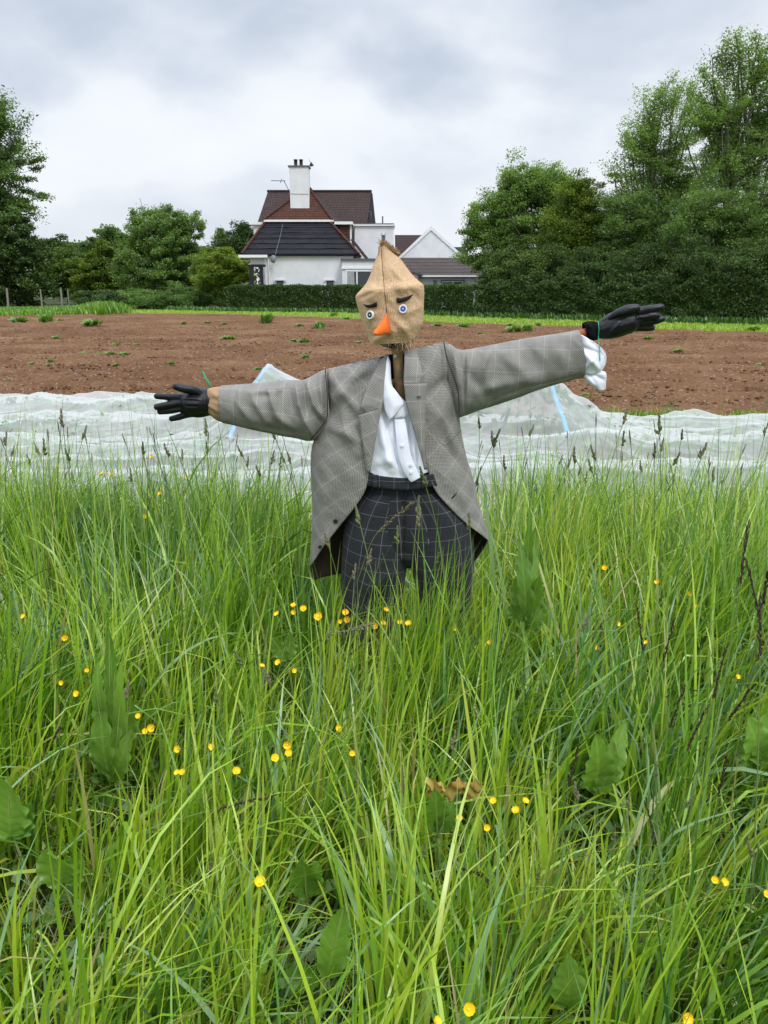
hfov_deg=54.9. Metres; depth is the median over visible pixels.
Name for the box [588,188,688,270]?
leafy tree
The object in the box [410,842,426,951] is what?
seed stalk
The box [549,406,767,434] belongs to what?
weedy edge grass
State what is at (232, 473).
seed stalk
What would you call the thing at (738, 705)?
seed stalk
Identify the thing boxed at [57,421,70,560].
seed stalk
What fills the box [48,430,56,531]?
seed stalk
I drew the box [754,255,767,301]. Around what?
dark shrub
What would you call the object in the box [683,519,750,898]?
seed stalk
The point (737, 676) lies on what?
buttercup
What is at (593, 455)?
seed stalk
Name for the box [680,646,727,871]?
seed stalk
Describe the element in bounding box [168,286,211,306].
bush
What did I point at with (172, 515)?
seed stalk
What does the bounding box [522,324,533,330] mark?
field weed
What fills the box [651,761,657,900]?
seed stalk
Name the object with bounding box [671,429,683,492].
seed stalk
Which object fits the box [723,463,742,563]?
seed stalk
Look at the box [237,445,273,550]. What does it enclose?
seed stalk
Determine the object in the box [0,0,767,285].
sky
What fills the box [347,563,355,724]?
seed stalk
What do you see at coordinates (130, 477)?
seed stalk
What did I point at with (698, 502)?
seed stalk
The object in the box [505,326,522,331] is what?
field weed
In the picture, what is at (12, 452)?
seed stalk
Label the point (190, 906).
undergrowth leaves
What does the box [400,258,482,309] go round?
outbuilding
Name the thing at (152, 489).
seed stalk
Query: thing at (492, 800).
buttercup
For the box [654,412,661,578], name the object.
seed stalk
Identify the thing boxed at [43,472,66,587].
seed stalk
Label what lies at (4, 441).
seed stalk
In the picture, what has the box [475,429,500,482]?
seed stalk
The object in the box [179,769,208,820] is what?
buttercup
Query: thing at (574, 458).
seed stalk
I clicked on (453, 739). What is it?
seed stalk
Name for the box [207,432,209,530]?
seed stalk
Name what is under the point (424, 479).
seed stalk
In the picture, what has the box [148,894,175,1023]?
seed stalk
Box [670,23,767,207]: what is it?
ash tree
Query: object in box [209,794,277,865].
seed stalk
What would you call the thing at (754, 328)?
field weed
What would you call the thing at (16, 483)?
seed stalk
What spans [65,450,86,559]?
seed stalk
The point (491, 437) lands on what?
seed stalk
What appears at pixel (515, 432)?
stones
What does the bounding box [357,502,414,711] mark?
seed stalk
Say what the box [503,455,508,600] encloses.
seed stalk
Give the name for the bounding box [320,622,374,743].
seed stalk
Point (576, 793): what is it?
seed stalk
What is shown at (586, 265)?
dark shrub
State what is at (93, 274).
shrub
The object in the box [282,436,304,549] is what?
seed stalk
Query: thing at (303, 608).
buttercup
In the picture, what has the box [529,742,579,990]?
seed stalk
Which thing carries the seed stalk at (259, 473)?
on the ground at (48, 302)
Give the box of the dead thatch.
[1,572,767,1023]
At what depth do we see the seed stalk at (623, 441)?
3.25 m
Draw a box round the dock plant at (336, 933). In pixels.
[277,905,350,1019]
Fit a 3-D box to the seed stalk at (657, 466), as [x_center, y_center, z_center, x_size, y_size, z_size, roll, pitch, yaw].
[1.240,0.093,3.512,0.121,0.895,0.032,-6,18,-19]
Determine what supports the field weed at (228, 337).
on the bare soil field
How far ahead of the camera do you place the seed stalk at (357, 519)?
2.30 m
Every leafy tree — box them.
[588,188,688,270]
[655,175,767,315]
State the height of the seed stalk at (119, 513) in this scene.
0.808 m
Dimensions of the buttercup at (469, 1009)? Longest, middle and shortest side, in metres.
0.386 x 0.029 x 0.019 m
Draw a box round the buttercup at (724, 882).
[643,878,728,918]
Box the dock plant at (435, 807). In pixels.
[422,787,455,889]
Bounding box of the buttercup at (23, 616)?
[21,614,96,651]
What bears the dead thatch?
on the ground at (48, 302)
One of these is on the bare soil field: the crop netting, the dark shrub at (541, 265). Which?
the crop netting
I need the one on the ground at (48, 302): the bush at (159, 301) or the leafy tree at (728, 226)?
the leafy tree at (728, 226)
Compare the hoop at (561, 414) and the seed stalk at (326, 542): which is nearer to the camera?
the seed stalk at (326, 542)
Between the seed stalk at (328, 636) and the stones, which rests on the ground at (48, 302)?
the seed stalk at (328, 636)
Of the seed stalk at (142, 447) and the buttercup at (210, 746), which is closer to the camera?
the buttercup at (210, 746)
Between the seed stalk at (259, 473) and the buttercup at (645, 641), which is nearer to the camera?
the buttercup at (645, 641)
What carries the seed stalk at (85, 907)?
on the ground at (48, 302)
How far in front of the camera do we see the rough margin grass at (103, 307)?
46.70 m
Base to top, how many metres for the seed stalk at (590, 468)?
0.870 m
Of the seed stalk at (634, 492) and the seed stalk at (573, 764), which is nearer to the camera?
the seed stalk at (573, 764)
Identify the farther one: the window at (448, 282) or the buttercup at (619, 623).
the window at (448, 282)
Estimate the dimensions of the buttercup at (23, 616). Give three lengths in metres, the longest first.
0.380 x 0.029 x 0.019 m
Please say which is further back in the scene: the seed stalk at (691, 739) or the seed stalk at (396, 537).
the seed stalk at (396, 537)
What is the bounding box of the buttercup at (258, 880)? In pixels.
[254,875,281,972]
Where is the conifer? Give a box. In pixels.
[209,227,226,252]
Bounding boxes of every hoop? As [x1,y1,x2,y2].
[228,365,271,441]
[502,385,569,458]
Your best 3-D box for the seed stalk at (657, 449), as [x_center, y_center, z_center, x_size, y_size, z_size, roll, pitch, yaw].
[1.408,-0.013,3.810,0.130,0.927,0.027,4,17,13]
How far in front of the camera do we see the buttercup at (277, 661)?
2.22 m
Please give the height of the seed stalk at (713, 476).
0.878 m
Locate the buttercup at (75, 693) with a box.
[73,690,143,707]
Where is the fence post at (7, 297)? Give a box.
[6,288,8,306]
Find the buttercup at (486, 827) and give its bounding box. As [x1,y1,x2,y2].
[465,778,489,830]
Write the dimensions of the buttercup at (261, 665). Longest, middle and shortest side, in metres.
0.329 x 0.025 x 0.017 m
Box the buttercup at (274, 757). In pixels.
[264,753,278,796]
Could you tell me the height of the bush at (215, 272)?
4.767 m
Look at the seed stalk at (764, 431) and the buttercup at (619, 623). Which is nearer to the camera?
the buttercup at (619, 623)
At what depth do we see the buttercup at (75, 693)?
2.07 m
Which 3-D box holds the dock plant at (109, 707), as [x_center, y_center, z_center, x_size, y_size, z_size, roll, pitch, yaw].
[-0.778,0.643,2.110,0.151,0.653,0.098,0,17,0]
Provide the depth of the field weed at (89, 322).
31.89 m
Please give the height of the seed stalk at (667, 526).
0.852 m
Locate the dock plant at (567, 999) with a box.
[550,952,587,1019]
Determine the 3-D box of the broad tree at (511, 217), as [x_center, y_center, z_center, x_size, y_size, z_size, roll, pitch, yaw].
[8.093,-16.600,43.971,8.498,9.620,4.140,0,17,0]
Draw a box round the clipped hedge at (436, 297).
[224,282,485,314]
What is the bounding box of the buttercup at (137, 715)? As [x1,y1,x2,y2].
[135,713,180,742]
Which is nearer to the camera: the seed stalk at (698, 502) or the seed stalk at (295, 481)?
the seed stalk at (698, 502)
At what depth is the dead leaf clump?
1.84 m
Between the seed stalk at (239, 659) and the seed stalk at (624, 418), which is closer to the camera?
the seed stalk at (239, 659)
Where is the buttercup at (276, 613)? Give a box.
[274,611,324,677]
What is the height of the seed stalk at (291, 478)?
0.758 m
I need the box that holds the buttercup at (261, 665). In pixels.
[229,663,264,747]
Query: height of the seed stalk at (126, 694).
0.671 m
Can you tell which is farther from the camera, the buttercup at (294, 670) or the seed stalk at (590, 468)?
the seed stalk at (590, 468)
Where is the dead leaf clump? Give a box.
[424,777,482,801]
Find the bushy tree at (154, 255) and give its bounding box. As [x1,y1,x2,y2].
[105,200,208,293]
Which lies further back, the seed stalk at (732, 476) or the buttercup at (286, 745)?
the seed stalk at (732, 476)
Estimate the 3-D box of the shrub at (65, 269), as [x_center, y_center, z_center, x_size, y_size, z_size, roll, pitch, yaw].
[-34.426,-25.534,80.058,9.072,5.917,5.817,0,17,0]
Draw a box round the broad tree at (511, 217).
[449,145,578,273]
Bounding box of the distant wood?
[0,238,476,299]
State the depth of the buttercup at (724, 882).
1.33 m
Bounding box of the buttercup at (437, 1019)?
[432,1015,441,1023]
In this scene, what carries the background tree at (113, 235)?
on the ground at (48, 302)
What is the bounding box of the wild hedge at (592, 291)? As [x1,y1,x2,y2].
[472,269,767,320]
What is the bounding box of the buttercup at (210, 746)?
[208,743,315,749]
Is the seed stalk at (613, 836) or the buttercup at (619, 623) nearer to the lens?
the seed stalk at (613, 836)
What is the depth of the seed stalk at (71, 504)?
3.10 m
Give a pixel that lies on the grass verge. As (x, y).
(423, 321)
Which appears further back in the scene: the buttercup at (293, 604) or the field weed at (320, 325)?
the field weed at (320, 325)
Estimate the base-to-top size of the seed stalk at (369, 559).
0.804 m
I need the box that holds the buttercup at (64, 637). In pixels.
[61,628,89,640]
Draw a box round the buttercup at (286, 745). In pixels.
[283,707,313,749]
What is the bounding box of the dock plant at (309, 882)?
[289,856,323,940]
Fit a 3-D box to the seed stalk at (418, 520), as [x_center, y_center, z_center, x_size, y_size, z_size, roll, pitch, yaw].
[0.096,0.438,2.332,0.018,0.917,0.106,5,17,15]
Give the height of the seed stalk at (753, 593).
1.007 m
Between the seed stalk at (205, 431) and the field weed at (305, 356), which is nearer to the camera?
the seed stalk at (205, 431)
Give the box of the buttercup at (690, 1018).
[566,944,693,1023]
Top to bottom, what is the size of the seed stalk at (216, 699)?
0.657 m
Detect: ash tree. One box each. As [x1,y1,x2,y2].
[590,68,714,219]
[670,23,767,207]
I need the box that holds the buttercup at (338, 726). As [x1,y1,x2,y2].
[336,725,362,743]
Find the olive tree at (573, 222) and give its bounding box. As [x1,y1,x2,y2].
[523,167,618,266]
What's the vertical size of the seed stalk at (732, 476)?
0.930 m
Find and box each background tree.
[34,233,78,301]
[73,223,132,258]
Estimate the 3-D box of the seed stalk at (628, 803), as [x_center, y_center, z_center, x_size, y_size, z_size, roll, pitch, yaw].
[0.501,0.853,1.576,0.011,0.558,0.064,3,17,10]
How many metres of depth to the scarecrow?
2.56 m
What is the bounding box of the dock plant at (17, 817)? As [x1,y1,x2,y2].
[0,777,34,911]
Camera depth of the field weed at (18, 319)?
34.89 m
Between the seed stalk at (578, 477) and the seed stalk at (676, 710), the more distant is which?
the seed stalk at (578, 477)
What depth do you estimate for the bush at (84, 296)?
56.48 m
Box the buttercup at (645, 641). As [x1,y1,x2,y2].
[644,640,693,694]
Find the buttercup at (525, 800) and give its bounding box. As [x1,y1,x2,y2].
[480,797,528,872]
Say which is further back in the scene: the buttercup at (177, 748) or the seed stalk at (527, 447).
the seed stalk at (527, 447)
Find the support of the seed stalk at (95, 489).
on the ground at (48, 302)
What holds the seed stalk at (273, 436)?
on the ground at (48, 302)
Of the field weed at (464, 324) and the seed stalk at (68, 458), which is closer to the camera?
the seed stalk at (68, 458)
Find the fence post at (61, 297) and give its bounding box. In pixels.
[60,289,62,305]
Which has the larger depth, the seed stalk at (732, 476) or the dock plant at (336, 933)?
the seed stalk at (732, 476)
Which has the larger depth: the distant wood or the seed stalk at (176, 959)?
the distant wood
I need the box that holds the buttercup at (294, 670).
[275,668,296,689]
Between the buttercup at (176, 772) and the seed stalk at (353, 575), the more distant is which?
the seed stalk at (353, 575)
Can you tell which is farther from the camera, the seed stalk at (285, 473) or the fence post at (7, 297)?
the fence post at (7, 297)
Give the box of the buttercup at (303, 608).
[300,605,316,650]
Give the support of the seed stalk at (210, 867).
on the ground at (48, 302)
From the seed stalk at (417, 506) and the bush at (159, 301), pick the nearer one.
the seed stalk at (417, 506)
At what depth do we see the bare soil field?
17.48 m
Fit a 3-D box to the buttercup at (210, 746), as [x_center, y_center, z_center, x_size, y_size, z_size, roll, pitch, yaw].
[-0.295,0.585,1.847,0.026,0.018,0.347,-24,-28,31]
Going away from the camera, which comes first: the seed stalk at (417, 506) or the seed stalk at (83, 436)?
the seed stalk at (417, 506)
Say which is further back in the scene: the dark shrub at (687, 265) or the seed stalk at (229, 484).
the dark shrub at (687, 265)
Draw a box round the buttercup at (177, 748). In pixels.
[174,737,260,752]
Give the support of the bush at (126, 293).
on the ground at (48, 302)
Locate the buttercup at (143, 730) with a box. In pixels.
[142,728,160,747]
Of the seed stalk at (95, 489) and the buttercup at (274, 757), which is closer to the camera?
the buttercup at (274, 757)
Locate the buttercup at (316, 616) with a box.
[314,612,347,641]
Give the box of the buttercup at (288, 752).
[285,749,293,792]
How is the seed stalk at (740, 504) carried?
on the ground at (48, 302)
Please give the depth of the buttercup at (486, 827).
1.46 m
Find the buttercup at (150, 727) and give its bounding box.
[147,700,237,731]
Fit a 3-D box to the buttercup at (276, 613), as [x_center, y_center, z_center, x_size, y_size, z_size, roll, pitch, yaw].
[-0.272,0.489,2.561,0.030,0.397,0.020,-18,29,20]
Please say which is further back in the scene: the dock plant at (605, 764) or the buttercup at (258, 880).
the dock plant at (605, 764)
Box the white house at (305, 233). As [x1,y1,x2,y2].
[238,159,394,306]
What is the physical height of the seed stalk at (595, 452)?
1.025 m
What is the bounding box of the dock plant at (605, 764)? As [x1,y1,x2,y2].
[581,718,627,850]
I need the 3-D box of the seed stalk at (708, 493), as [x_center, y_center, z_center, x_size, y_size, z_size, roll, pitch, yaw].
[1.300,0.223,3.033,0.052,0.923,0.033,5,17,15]
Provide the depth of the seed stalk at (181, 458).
3.51 m
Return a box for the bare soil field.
[0,313,767,504]
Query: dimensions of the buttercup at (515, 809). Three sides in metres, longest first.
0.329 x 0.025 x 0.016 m
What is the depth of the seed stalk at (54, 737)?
1.96 m
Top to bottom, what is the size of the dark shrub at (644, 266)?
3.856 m
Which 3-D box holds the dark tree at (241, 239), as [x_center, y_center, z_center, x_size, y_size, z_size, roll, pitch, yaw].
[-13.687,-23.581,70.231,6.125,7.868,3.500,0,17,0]
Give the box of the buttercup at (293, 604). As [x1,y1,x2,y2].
[290,602,307,686]
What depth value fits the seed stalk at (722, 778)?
1.36 m
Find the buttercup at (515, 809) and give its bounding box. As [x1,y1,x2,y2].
[512,806,532,905]
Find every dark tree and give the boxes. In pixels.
[0,210,64,306]
[206,219,253,283]
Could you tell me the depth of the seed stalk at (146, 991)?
1.23 m
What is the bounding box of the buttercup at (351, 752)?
[344,750,354,755]
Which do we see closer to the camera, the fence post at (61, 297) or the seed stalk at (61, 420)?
the seed stalk at (61, 420)
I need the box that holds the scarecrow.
[154,237,664,678]
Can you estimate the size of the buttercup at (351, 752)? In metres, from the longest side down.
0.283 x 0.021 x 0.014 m
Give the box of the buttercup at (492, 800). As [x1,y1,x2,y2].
[490,797,511,839]
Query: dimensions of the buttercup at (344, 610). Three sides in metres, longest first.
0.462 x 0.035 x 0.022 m
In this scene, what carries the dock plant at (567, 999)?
on the ground at (48, 302)
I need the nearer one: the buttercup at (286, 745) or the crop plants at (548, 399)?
the buttercup at (286, 745)
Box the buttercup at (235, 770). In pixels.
[232,767,240,795]
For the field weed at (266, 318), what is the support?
on the bare soil field
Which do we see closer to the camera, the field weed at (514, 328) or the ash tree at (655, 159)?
the field weed at (514, 328)
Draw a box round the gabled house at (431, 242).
[395,226,465,257]
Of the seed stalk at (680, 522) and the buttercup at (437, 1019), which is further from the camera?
the seed stalk at (680, 522)
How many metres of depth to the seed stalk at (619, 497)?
3.08 m
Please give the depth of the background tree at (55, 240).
93.52 m
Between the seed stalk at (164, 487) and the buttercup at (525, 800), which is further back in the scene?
the seed stalk at (164, 487)
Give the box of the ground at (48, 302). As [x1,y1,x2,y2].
[0,296,767,1023]
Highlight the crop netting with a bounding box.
[0,364,767,518]
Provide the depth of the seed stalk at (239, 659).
1.84 m
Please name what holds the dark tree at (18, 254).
on the ground at (48, 302)
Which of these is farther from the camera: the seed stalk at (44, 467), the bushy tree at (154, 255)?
the bushy tree at (154, 255)
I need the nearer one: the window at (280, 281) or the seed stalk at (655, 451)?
the seed stalk at (655, 451)
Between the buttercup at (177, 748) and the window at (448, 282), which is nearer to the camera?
the buttercup at (177, 748)
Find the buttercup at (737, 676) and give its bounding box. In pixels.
[692,674,739,691]
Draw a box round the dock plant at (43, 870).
[36,847,84,918]
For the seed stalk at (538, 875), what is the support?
on the ground at (48, 302)
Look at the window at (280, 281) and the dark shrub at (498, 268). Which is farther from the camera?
the window at (280, 281)
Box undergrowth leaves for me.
[0,570,766,1023]
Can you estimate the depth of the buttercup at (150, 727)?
1.93 m
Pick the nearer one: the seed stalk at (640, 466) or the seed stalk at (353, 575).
the seed stalk at (353, 575)
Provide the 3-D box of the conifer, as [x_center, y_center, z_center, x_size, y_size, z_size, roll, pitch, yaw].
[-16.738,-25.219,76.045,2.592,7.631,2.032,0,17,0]
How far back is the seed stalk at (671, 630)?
1.74 m
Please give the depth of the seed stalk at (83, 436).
3.32 m
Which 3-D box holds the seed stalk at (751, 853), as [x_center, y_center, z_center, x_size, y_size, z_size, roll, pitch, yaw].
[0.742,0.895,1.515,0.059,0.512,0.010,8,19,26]
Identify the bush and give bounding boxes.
[69,289,128,305]
[115,287,162,306]
[129,290,192,309]
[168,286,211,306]
[188,246,257,306]
[203,283,247,307]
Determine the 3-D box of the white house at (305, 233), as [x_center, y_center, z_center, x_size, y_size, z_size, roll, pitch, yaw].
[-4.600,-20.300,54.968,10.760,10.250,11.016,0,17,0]
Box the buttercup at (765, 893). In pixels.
[738,890,767,897]
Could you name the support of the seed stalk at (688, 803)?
on the ground at (48, 302)
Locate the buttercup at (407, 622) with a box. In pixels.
[405,620,424,685]
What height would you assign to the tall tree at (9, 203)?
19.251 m
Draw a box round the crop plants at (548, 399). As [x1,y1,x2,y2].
[0,372,767,509]
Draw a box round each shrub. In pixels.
[34,247,86,300]
[68,238,134,294]
[474,243,526,311]
[505,241,578,312]
[549,245,627,313]
[599,242,675,312]
[644,237,742,316]
[703,238,767,317]
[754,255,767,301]
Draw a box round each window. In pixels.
[274,279,285,284]
[324,279,335,284]
[442,281,462,293]
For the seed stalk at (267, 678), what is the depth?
1.85 m
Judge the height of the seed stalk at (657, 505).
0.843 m
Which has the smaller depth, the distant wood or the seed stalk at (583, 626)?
the seed stalk at (583, 626)
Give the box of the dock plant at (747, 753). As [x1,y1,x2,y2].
[733,711,767,832]
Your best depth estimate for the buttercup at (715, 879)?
1.42 m
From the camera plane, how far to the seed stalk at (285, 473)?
3.62 m
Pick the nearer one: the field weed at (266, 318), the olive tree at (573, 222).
the field weed at (266, 318)
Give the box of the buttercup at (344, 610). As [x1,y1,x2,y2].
[342,609,353,649]
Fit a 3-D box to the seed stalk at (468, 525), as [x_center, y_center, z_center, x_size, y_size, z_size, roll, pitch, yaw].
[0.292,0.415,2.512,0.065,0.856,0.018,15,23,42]
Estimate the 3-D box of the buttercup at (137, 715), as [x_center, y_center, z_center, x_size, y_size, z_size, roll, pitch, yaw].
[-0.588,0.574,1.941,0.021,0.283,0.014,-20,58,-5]
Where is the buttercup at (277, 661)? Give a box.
[275,659,333,695]
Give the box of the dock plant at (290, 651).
[269,632,296,702]
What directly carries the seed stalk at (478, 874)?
on the ground at (48, 302)
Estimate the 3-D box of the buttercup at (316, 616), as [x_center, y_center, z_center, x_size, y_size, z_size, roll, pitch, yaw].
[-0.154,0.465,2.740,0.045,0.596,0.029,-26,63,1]
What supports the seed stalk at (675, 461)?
on the ground at (48, 302)
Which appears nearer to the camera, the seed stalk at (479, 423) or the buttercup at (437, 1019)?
the buttercup at (437, 1019)
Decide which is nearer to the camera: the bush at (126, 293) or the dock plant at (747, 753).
the dock plant at (747, 753)
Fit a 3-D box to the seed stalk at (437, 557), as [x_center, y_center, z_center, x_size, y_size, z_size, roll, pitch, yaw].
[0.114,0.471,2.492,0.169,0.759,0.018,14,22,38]
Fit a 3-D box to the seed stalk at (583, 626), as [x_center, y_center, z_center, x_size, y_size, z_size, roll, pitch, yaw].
[0.475,0.625,2.047,0.161,0.722,0.017,-7,18,-23]
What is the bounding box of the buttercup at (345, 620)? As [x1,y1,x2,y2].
[344,614,369,622]
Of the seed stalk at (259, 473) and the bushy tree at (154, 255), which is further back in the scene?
the bushy tree at (154, 255)
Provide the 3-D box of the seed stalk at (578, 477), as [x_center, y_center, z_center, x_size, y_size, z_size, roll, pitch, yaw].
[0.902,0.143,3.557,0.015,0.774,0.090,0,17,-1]
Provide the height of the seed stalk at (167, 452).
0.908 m
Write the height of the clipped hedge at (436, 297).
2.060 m
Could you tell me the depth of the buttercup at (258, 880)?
1.33 m
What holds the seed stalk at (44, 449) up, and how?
on the ground at (48, 302)
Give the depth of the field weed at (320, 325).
29.79 m
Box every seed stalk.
[0,437,36,551]
[3,430,9,554]
[3,445,14,507]
[11,726,64,892]
[35,444,66,541]
[42,438,52,607]
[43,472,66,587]
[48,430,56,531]
[50,874,156,968]
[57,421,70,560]
[59,408,85,607]
[65,425,86,567]
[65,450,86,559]
[67,426,82,585]
[84,432,110,556]
[113,480,124,548]
[122,434,153,550]
[124,680,130,847]
[129,468,144,567]
[139,441,145,577]
[140,988,148,1021]
[141,450,162,536]
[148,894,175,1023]
[153,434,178,582]
[164,443,189,535]
[164,474,183,589]
[174,948,179,1022]
[180,449,193,540]
[203,418,227,567]
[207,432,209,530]
[207,861,219,1013]
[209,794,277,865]
[213,686,241,859]
[224,456,237,511]
[230,434,237,546]
[233,649,293,790]
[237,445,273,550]
[246,456,248,521]
[256,465,279,585]
[258,450,274,546]
[264,668,297,813]
[272,434,304,538]
[275,435,293,516]
[279,472,291,569]
[281,453,306,524]
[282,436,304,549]
[287,452,305,526]
[301,456,318,611]
[315,621,332,853]
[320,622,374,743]
[324,532,353,668]
[344,548,371,694]
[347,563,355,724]
[355,504,398,706]
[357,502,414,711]
[394,525,398,708]
[405,496,421,680]
[405,552,439,662]
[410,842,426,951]
[411,507,420,732]
[419,466,449,658]
[425,868,498,938]
[433,730,455,930]
[466,512,474,656]
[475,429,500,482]
[477,417,481,473]
[490,430,502,632]
[499,458,527,611]
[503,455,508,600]
[515,425,533,499]
[528,614,590,827]
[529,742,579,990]
[530,870,540,907]
[563,913,582,1008]
[568,465,580,542]
[572,446,576,618]
[573,781,585,960]
[587,415,596,529]
[588,459,614,558]
[590,444,619,562]
[594,408,627,529]
[608,430,625,556]
[609,826,615,891]
[615,453,622,561]
[616,617,675,863]
[617,792,630,968]
[617,794,694,981]
[622,704,709,964]
[627,684,685,910]
[628,452,680,561]
[629,430,634,587]
[635,473,674,566]
[636,606,656,887]
[639,460,645,542]
[641,438,663,537]
[644,800,679,1021]
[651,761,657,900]
[652,442,656,583]
[653,419,662,496]
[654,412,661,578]
[659,477,673,578]
[660,471,698,555]
[661,683,755,894]
[665,477,691,576]
[667,442,707,563]
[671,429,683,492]
[677,461,711,584]
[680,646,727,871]
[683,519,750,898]
[691,754,727,996]
[699,466,714,562]
[703,456,709,570]
[707,444,745,556]
[708,571,767,862]
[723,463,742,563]
[737,467,741,550]
[740,423,767,538]
[744,558,767,653]
[746,592,762,971]
[747,841,756,1022]
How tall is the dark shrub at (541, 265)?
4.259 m
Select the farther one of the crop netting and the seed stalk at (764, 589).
the crop netting
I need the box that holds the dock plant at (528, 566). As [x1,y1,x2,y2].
[507,504,544,687]
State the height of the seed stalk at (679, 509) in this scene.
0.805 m
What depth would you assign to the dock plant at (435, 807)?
1.78 m
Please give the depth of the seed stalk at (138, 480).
3.26 m
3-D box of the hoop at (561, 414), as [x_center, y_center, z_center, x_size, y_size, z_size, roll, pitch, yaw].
[1.500,-0.997,7.376,0.042,0.842,1.645,-4,17,-11]
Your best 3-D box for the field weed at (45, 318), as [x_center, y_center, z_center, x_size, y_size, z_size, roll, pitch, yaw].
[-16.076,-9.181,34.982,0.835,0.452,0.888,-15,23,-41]
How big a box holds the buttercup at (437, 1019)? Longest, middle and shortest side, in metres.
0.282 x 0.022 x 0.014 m
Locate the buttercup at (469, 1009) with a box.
[442,999,475,1016]
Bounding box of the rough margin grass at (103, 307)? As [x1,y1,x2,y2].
[0,299,136,315]
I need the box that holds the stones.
[1,323,764,490]
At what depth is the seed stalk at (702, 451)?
2.92 m
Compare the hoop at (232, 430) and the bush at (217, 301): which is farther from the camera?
the bush at (217, 301)
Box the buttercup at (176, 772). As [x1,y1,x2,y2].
[174,769,224,825]
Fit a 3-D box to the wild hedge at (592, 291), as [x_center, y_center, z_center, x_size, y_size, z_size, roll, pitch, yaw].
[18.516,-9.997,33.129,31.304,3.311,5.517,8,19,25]
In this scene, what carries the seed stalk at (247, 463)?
on the ground at (48, 302)
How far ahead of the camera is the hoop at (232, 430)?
6.72 m
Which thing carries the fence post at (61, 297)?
on the ground at (48, 302)
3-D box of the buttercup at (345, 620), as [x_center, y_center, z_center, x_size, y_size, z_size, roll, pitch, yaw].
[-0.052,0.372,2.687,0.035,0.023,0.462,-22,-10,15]
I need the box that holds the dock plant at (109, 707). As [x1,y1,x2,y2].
[88,628,138,821]
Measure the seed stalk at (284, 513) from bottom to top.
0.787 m
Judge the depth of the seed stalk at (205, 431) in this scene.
3.03 m
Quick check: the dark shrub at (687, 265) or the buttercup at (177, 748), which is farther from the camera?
the dark shrub at (687, 265)
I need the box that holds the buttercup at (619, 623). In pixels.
[545,621,620,625]
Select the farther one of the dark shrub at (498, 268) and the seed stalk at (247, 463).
the dark shrub at (498, 268)
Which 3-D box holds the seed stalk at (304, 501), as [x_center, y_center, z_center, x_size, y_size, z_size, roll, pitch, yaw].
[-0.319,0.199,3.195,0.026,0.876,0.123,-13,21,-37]
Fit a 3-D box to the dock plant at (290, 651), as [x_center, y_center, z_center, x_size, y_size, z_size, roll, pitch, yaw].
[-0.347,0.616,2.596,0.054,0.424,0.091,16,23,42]
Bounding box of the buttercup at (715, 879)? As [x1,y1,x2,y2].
[703,876,718,888]
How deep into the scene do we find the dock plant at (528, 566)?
2.52 m
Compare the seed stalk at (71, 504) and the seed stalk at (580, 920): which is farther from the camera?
the seed stalk at (71, 504)
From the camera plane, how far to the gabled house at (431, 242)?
56.40 m
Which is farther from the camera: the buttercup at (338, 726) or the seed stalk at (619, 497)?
the seed stalk at (619, 497)
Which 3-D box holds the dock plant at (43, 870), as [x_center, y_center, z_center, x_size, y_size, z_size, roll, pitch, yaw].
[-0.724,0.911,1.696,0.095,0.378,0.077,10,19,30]
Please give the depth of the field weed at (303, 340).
21.71 m
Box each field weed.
[7,317,29,322]
[36,313,54,322]
[80,318,102,325]
[218,335,236,339]
[259,313,275,323]
[297,338,309,342]
[298,354,308,358]
[313,321,326,328]
[456,323,469,326]
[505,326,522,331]
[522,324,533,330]
[744,326,761,331]
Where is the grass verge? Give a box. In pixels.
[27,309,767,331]
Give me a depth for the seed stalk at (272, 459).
3.15 m
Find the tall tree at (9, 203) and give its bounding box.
[0,85,55,224]
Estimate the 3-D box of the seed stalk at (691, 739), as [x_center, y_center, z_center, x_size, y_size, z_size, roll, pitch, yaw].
[0.582,0.743,1.564,0.109,0.775,0.024,-1,17,-3]
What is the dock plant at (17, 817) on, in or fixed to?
on the ground at (48, 302)
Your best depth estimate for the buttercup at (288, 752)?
1.80 m
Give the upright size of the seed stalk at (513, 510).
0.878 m
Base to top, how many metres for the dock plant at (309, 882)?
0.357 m

